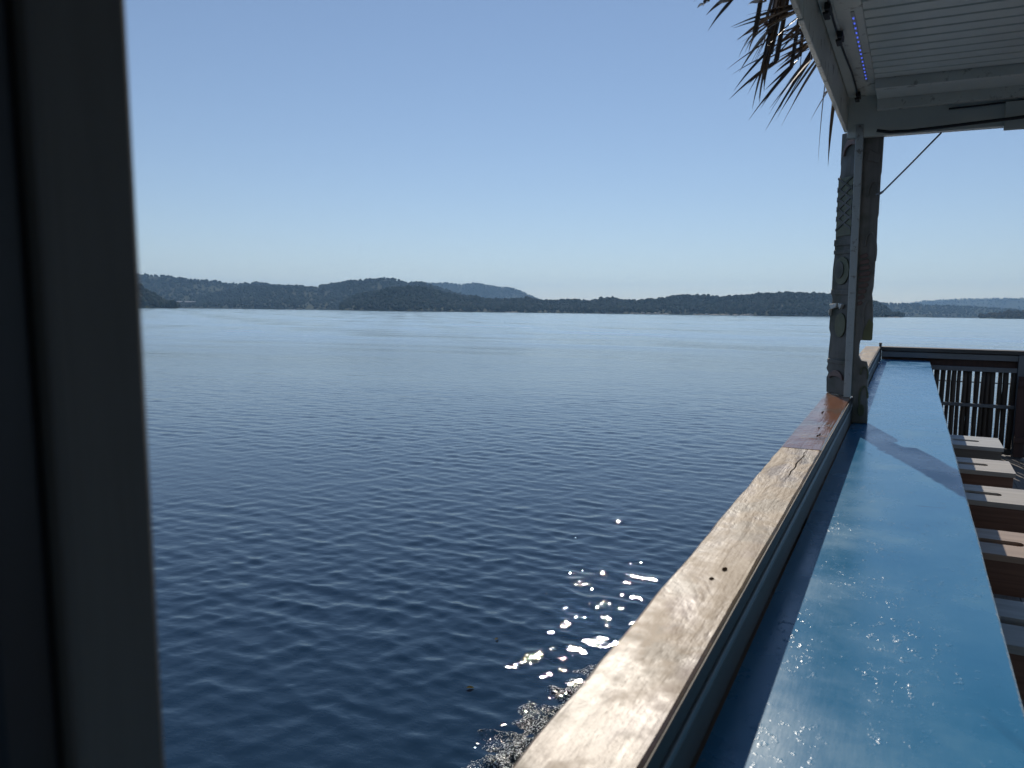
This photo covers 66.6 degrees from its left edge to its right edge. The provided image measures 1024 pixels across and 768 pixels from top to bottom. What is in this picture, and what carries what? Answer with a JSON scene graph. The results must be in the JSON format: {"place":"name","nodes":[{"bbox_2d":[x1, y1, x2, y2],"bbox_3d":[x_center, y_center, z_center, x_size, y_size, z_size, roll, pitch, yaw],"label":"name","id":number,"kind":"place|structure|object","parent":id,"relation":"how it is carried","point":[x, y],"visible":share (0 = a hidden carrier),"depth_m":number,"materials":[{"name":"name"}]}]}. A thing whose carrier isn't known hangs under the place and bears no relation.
{"place":"outdoors","nodes":[
{"label":"outdoors","id":0,"kind":"place"},
{"bbox_2d":[141,304,167,307],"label":"hill","id":1,"kind":"structure","parent":0,"point":[148,306],"depth_m":1396.31,"materials":[{"name":"green plant"}]},
{"bbox_2d":[139,283,179,307],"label":"forest","id":2,"kind":"object","parent":1,"relation":"on","point":[153,298],"visible":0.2,"depth_m":1445.53,"materials":[{"name":"green plant"}]},
{"bbox_2d":[139,276,262,300],"bbox_3d":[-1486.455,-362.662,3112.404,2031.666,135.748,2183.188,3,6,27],"label":"hill","id":3,"kind":"structure","parent":0,"point":[156,282],"depth_m":3001.70,"materials":[{"name":"green plant"}]},
{"bbox_2d":[139,273,278,301],"bbox_3d":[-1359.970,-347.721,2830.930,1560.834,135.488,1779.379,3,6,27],"label":"forest","id":4,"kind":"object","parent":3,"relation":"on","point":[192,290],"visible":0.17,"depth_m":2999.73,"materials":[{"name":"green plant"}]},
{"bbox_2d":[179,280,425,309],"bbox_3d":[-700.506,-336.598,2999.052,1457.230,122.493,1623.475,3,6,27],"label":"hill","id":5,"kind":"structure","parent":0,"point":[311,306],"depth_m":2520.19,"materials":[{"name":"green plant"}]},
{"bbox_2d":[179,277,467,308],"bbox_3d":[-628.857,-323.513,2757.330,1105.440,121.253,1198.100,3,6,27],"label":"forest","id":6,"kind":"object","parent":5,"relation":"on","point":[258,298],"visible":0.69,"depth_m":2666.75,"materials":[{"name":"green plant"}]},
{"bbox_2d":[427,283,532,297],"bbox_3d":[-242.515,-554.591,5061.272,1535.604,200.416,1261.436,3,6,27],"label":"hill","id":7,"kind":"structure","parent":0,"point":[482,287],"depth_m":5005.10,"materials":[{"name":"green plant"}]},
{"bbox_2d":[426,282,538,298],"bbox_3d":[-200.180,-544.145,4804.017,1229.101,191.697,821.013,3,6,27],"label":"forest","id":8,"kind":"object","parent":7,"relation":"on","point":[485,294],"visible":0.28,"depth_m":4995.81,"materials":[{"name":"green plant"}]},
{"bbox_2d":[125,0,1023,303],"label":"sky","id":9,"kind":"structure","parent":0,"point":[543,149],"materials":[{"name":"blue"}]},
{"bbox_2d":[141,308,1023,767],"bbox_3d":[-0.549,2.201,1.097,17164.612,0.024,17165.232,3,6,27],"label":"water","id":10,"kind":"structure","parent":0,"point":[375,534],"depth_m":9.76,"materials":[{"name":"blue liquid"}]},
{"bbox_2d":[467,664,595,767],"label":"foam","id":11,"kind":"object","parent":10,"relation":"on","point":[506,758],"visible":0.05,"depth_m":4.21,"materials":[{"name":"liquid"}]},
{"bbox_2d":[630,312,668,314],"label":"shore rocks","id":12,"kind":"object","parent":10,"relation":"in","point":[650,313],"visible":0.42,"depth_m":1604.54,"materials":[{"name":"grey stone"}]},
{"bbox_2d":[693,313,753,315],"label":"shore rocks","id":13,"kind":"object","parent":10,"relation":"in","point":[726,314],"visible":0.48,"depth_m":1571.99,"materials":[{"name":"grey stone"}]},
{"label":"hull","id":14,"kind":"structure","parent":10,"relation":"in","visible":0},
{"bbox_2d":[993,454,1023,708],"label":"deck","id":15,"kind":"structure","parent":14,"relation":"on","point":[1017,464],"depth_m":7.05,"materials":[{"name":"brown wood"}]},
{"bbox_2d":[512,346,879,767],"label":"side rail","id":16,"kind":"object","parent":15,"relation":"on","point":[653,690],"visible":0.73,"depth_m":1.35,"materials":[{"name":"brown wood"}]},
{"bbox_2d":[0,0,164,767],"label":"front post","id":17,"kind":"object","parent":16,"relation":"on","point":[80,685],"depth_m":0.32,"materials":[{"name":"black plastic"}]},
{"bbox_2d":[695,359,1023,767],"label":"bar counter","id":18,"kind":"object","parent":16,"relation":"attached to","point":[878,641],"visible":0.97,"depth_m":1.65,"materials":[{"name":"blue paint"}]},
{"bbox_2d":[826,124,883,423],"bbox_3d":[1.870,-0.580,4.263,0.174,1.576,0.293,1,5,-1],"label":"carved post","id":19,"kind":"object","parent":18,"relation":"on","point":[850,312],"visible":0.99,"depth_m":4.19,"materials":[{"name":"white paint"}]},
{"bbox_2d":[790,0,1023,139],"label":"roof canopy","id":20,"kind":"object","parent":19,"relation":"on","point":[929,63],"visible":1,"depth_m":3.37,"materials":[{"name":"grey paint"}]},
{"bbox_2d":[697,0,766,57],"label":"palm frond","id":21,"kind":"object","parent":20,"relation":"attached to","point":[757,19],"visible":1,"depth_m":2.24,"materials":[{"name":"brown plant"}]},
{"bbox_2d":[729,0,796,107],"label":"palm frond","id":22,"kind":"object","parent":20,"relation":"attached to","point":[777,11],"visible":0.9,"depth_m":2.44,"materials":[{"name":"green plant"}]},
{"bbox_2d":[750,21,808,117],"bbox_3d":[0.955,-1.186,2.635,0.337,0.517,0.374,0,5,-11],"label":"palm frond","id":23,"kind":"object","parent":20,"relation":"attached to","point":[802,47],"visible":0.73,"depth_m":2.72,"materials":[{"name":"brown plant"}]},
{"bbox_2d":[765,33,816,130],"bbox_3d":[1.156,-1.228,2.934,0.356,0.501,0.597,2,6,16],"label":"palm frond","id":24,"kind":"object","parent":20,"relation":"attached to","point":[806,62],"visible":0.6,"depth_m":3.07,"materials":[{"name":"brown plant"}]},
{"bbox_2d":[812,85,834,161],"bbox_3d":[1.499,-1.280,3.540,0.226,0.533,0.529,2,5,13],"label":"palm frond","id":25,"kind":"object","parent":20,"relation":"attached to","point":[831,117],"visible":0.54,"depth_m":3.71,"materials":[{"name":"brown plant"}]},
{"bbox_2d":[827,0,857,92],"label":"cable","id":26,"kind":"object","parent":20,"relation":"attached to","point":[842,48],"visible":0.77,"depth_m":3.27,"materials":[{"name":"black rubber"}]},
{"bbox_2d":[850,11,867,81],"bbox_3d":[1.468,-1.398,3.285,0.013,0.010,1.054,4,8,27],"label":"light strip","id":27,"kind":"object","parent":20,"relation":"attached to","point":[858,42],"visible":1,"depth_m":3.17,"materials":[{"name":"blue plastic"}]},
{"bbox_2d":[876,132,941,195],"bbox_3d":[2.009,-1.112,3.956,0.285,0.302,0.037,4,8,27],"label":"guy wire","id":28,"kind":"object","parent":20,"relation":"attached to","point":[931,142],"visible":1,"depth_m":3.96,"materials":[{"name":"metal"}]},
{"bbox_2d":[876,99,1023,133],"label":"cable","id":29,"kind":"object","parent":20,"relation":"hanging from","point":[952,125],"visible":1,"depth_m":3.83,"materials":[{"name":"black rubber"}]},
{"bbox_2d":[879,343,881,361],"bbox_3d":[3.908,-0.335,8.281,0.033,0.205,0.042,4,8,27],"label":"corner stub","id":30,"kind":"object","parent":18,"relation":"on","point":[880,344],"visible":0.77,"depth_m":8.26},
{"bbox_2d":[881,346,1023,457],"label":"end railing","id":31,"kind":"object","parent":15,"relation":"on","point":[984,360],"visible":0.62,"depth_m":7.98,"materials":[{"name":"grey wood"}]},
{"bbox_2d":[932,370,1016,454],"bbox_3d":[4.508,0.258,8.146,1.252,0.868,0.063,4,8,27],"label":"cane screen","id":32,"kind":"object","parent":31,"relation":"attached to","point":[985,415],"visible":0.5,"depth_m":7.98,"materials":[{"name":"black wood"}]},
{"bbox_2d":[950,435,1003,460],"bbox_3d":[3.512,0.691,6.078,0.473,0.513,0.450,4,8,27],"label":"box stool","id":33,"kind":"object","parent":15,"relation":"on","point":[987,448],"visible":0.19,"depth_m":5.87,"materials":[{"name":"grey wood"}]},
{"bbox_2d":[956,457,1015,488],"bbox_3d":[3.077,0.789,5.253,0.462,0.513,0.410,4,8,27],"label":"box stool","id":34,"kind":"object","parent":15,"relation":"on","point":[990,473],"visible":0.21,"depth_m":5.05,"materials":[{"name":"beige wood"}]},
{"bbox_2d":[963,484,1023,532],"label":"box stool","id":35,"kind":"object","parent":15,"relation":"on","point":[997,508],"visible":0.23,"depth_m":4.30,"materials":[{"name":"beige wood"}]},
{"bbox_2d":[975,528,1023,597],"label":"box stool","id":36,"kind":"object","parent":15,"relation":"on","point":[1003,554],"visible":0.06,"depth_m":3.44,"materials":[{"name":"brown wood"}]},
{"bbox_2d":[994,598,1023,699],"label":"box stool","id":37,"kind":"object","parent":15,"relation":"on","point":[1011,614],"visible":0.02,"depth_m":2.63,"materials":[{"name":"brown wood"}]},
{"bbox_2d":[1012,376,1023,457],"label":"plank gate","id":38,"kind":"structure","parent":15,"relation":"on","point":[1018,445],"depth_m":7.72,"materials":[{"name":"grey wood"}]},
{"bbox_2d":[340,289,889,316],"bbox_3d":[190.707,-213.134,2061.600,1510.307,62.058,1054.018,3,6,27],"label":"hill","id":39,"kind":"structure","parent":0,"point":[545,311],"depth_m":1832.46,"materials":[{"name":"green plant"}]},
{"bbox_2d":[339,285,905,316],"bbox_3d":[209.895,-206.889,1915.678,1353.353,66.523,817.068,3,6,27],"label":"forest","id":40,"kind":"object","parent":39,"relation":"on","point":[432,298],"visible":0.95,"depth_m":1913.89,"materials":[{"name":"green plant"}]},
{"bbox_2d":[887,304,1013,317],"bbox_3d":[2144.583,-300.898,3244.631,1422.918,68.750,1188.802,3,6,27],"label":"hill","id":41,"kind":"structure","parent":0,"point":[924,315],"depth_m":3358.52,"materials":[{"name":"green plant"}]},
{"bbox_2d":[881,302,1021,316],"bbox_3d":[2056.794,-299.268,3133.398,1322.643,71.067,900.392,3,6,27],"label":"forest","id":42,"kind":"object","parent":41,"relation":"on","point":[933,310],"visible":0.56,"depth_m":3400.25,"materials":[{"name":"green plant"}]},
{"bbox_2d":[908,299,1023,309],"bbox_3d":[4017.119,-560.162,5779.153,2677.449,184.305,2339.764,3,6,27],"label":"hill","id":43,"kind":"structure","parent":0,"point":[1013,304],"depth_m":5888.47,"materials":[{"name":"green plant"}]},
{"bbox_2d":[906,297,1023,309],"bbox_3d":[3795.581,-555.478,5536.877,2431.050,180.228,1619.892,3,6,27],"label":"forest","id":44,"kind":"object","parent":43,"relation":"on","point":[998,299],"visible":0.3,"depth_m":5980.60,"materials":[{"name":"green plant"}]},
{"bbox_2d":[989,316,1023,318],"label":"hill","id":45,"kind":"structure","parent":0,"point":[1005,317],"depth_m":1903.19,"materials":[{"name":"green plant"}]},
{"bbox_2d":[978,309,1023,317],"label":"forest","id":46,"kind":"object","parent":45,"relation":"on","point":[1008,313],"visible":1,"depth_m":1939.61,"materials":[{"name":"green plant"}]}
]}

